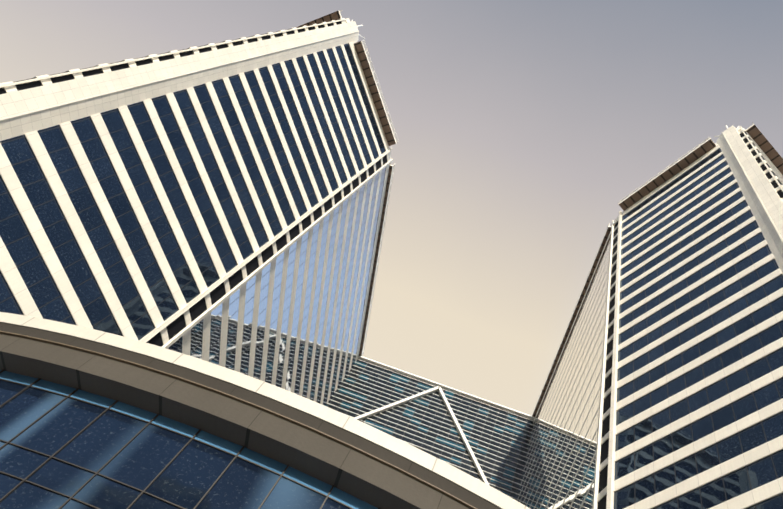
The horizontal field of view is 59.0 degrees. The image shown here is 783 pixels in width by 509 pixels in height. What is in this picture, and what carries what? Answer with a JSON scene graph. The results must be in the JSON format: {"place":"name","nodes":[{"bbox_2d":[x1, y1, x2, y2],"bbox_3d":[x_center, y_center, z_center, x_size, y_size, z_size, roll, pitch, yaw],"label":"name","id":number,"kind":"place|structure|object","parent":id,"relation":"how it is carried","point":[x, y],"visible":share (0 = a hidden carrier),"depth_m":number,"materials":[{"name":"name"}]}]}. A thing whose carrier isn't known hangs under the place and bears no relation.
{"place":"outdoors","nodes":[
{"label":"outdoors","id":0,"kind":"place"},
{"bbox_2d":[0,21,358,140],"bbox_3d":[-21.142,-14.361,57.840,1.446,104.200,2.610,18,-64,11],"label":"tower pier","id":1,"kind":"structure","parent":0,"point":[25,100],"depth_m":58.05,"materials":[{"name":"white concrete"}]},
{"bbox_2d":[0,370,377,508],"bbox_3d":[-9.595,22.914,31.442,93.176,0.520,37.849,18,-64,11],"label":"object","id":2,"kind":"object","parent":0,"point":[339,495],"visible":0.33,"depth_m":23.34,"materials":[{"name":"blue glass"}]},
{"bbox_2d":[0,10,396,404],"bbox_3d":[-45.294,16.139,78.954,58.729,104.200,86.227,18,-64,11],"label":"tower","id":3,"kind":"structure","parent":0,"point":[27,258],"depth_m":61.53,"materials":[{"name":"white concrete"}]},
{"bbox_2d":[169,166,386,405],"bbox_3d":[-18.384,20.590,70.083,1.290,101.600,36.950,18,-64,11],"label":"glass curtain wall","id":4,"kind":"structure","parent":3,"relation":"attached to","point":[197,338],"depth_m":87.17,"materials":[{"name":"blue glass"}]},
{"bbox_2d":[296,11,395,355],"bbox_3d":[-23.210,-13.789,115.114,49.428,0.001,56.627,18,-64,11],"label":"roof overhang","id":5,"kind":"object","parent":3,"relation":"attached to","point":[366,69],"depth_m":104.48,"materials":[{"name":"metal"}]},
{"bbox_2d":[341,10,398,355],"bbox_3d":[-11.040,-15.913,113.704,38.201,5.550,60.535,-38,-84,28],"label":"trim","id":6,"kind":"structure","parent":3,"relation":"on","point":[390,184],"depth_m":109.97,"materials":[{"name":"beige metal"}]},
{"bbox_2d":[0,0,782,415],"label":"sky","id":7,"kind":"structure","parent":0,"point":[522,128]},
{"bbox_2d":[517,124,782,508],"bbox_3d":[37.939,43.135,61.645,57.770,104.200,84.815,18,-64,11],"label":"tower","id":8,"kind":"structure","parent":0,"point":[764,492],"depth_m":57.32,"materials":[{"name":"white concrete"}]},
{"bbox_2d":[532,122,752,414],"bbox_3d":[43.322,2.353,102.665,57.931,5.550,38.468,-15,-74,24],"label":"trim","id":9,"kind":"structure","parent":8,"relation":"on","point":[726,126],"depth_m":98.26,"materials":[{"name":"beige metal"}]},
{"bbox_2d":[532,125,782,416],"bbox_3d":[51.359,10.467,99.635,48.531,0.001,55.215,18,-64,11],"label":"roof overhang","id":10,"kind":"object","parent":8,"relation":"attached to","point":[765,145],"depth_m":95.56,"materials":[{"name":"metal"}]},
{"label":"ground","id":11,"kind":"structure","parent":0,"visible":0},
{"bbox_2d":[0,380,348,508],"bbox_3d":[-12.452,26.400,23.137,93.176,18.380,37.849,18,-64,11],"label":"podium drum glass","id":12,"kind":"object","parent":11,"relation":"on","point":[190,475],"visible":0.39,"depth_m":21.83,"materials":[{"name":"blue glass"}]},
{"bbox_2d":[0,351,420,508],"bbox_3d":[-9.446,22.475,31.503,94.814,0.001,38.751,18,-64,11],"label":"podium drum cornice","id":13,"kind":"structure","parent":12,"relation":"on","point":[325,472],"depth_m":23.33,"materials":[{"name":"grey concrete"}]},
{"bbox_2d":[0,333,470,508],"bbox_3d":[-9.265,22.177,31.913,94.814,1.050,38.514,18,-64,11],"label":"curved soffit","id":14,"kind":"structure","parent":13,"relation":"on","point":[401,485],"depth_m":23.41,"materials":[{"name":"stone"}]},
{"bbox_2d":[0,331,476,508],"bbox_3d":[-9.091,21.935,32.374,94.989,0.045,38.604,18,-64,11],"label":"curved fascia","id":15,"kind":"structure","parent":14,"relation":"on","point":[266,410],"depth_m":23.85,"materials":[{"name":"brown"}]},
{"bbox_2d":[0,322,500,508],"bbox_3d":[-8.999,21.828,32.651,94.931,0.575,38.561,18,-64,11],"label":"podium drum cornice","id":16,"kind":"structure","parent":15,"relation":"on","point":[424,474],"depth_m":24.05,"materials":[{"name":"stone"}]},
{"bbox_2d":[0,312,529,508],"bbox_3d":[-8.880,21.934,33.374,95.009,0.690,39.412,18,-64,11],"label":"curved canopy edge","id":17,"kind":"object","parent":16,"relation":"on","point":[460,478],"depth_m":24.51,"materials":[{"name":"white concrete"}]},
{"bbox_2d":[0,369,379,508],"bbox_3d":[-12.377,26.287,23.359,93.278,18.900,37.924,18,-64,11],"label":"podium drum mullion","id":18,"kind":"object","parent":11,"relation":"on","point":[103,466],"visible":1,"depth_m":22.08,"materials":[{"name":"grey metal"}]},
{"bbox_2d":[326,356,534,500],"bbox_3d":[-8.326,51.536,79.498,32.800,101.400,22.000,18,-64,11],"label":"building facade","id":19,"kind":"object","parent":11,"relation":"on","point":[486,474],"depth_m":110.92,"materials":[{"name":"glass"}]},
{"bbox_2d":[517,234,610,508],"bbox_3d":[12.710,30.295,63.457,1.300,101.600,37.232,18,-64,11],"label":"glass curtain wall","id":20,"kind":"structure","parent":11,"relation":"on","point":[583,490],"depth_m":78.72,"materials":[{"name":"beige glass"}]},
{"bbox_2d":[614,133,782,508],"bbox_3d":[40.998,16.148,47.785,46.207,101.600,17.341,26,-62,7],"label":"glass windows","id":21,"kind":"structure","parent":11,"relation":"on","point":[756,474],"depth_m":52.85,"materials":[{"name":"blue glass"}]},
{"bbox_2d":[717,125,782,274],"bbox_3d":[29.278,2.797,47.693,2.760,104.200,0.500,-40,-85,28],"label":"tower pier","id":22,"kind":"structure","parent":11,"relation":"on","point":[770,198],"depth_m":69.33,"materials":[{"name":"stone"}]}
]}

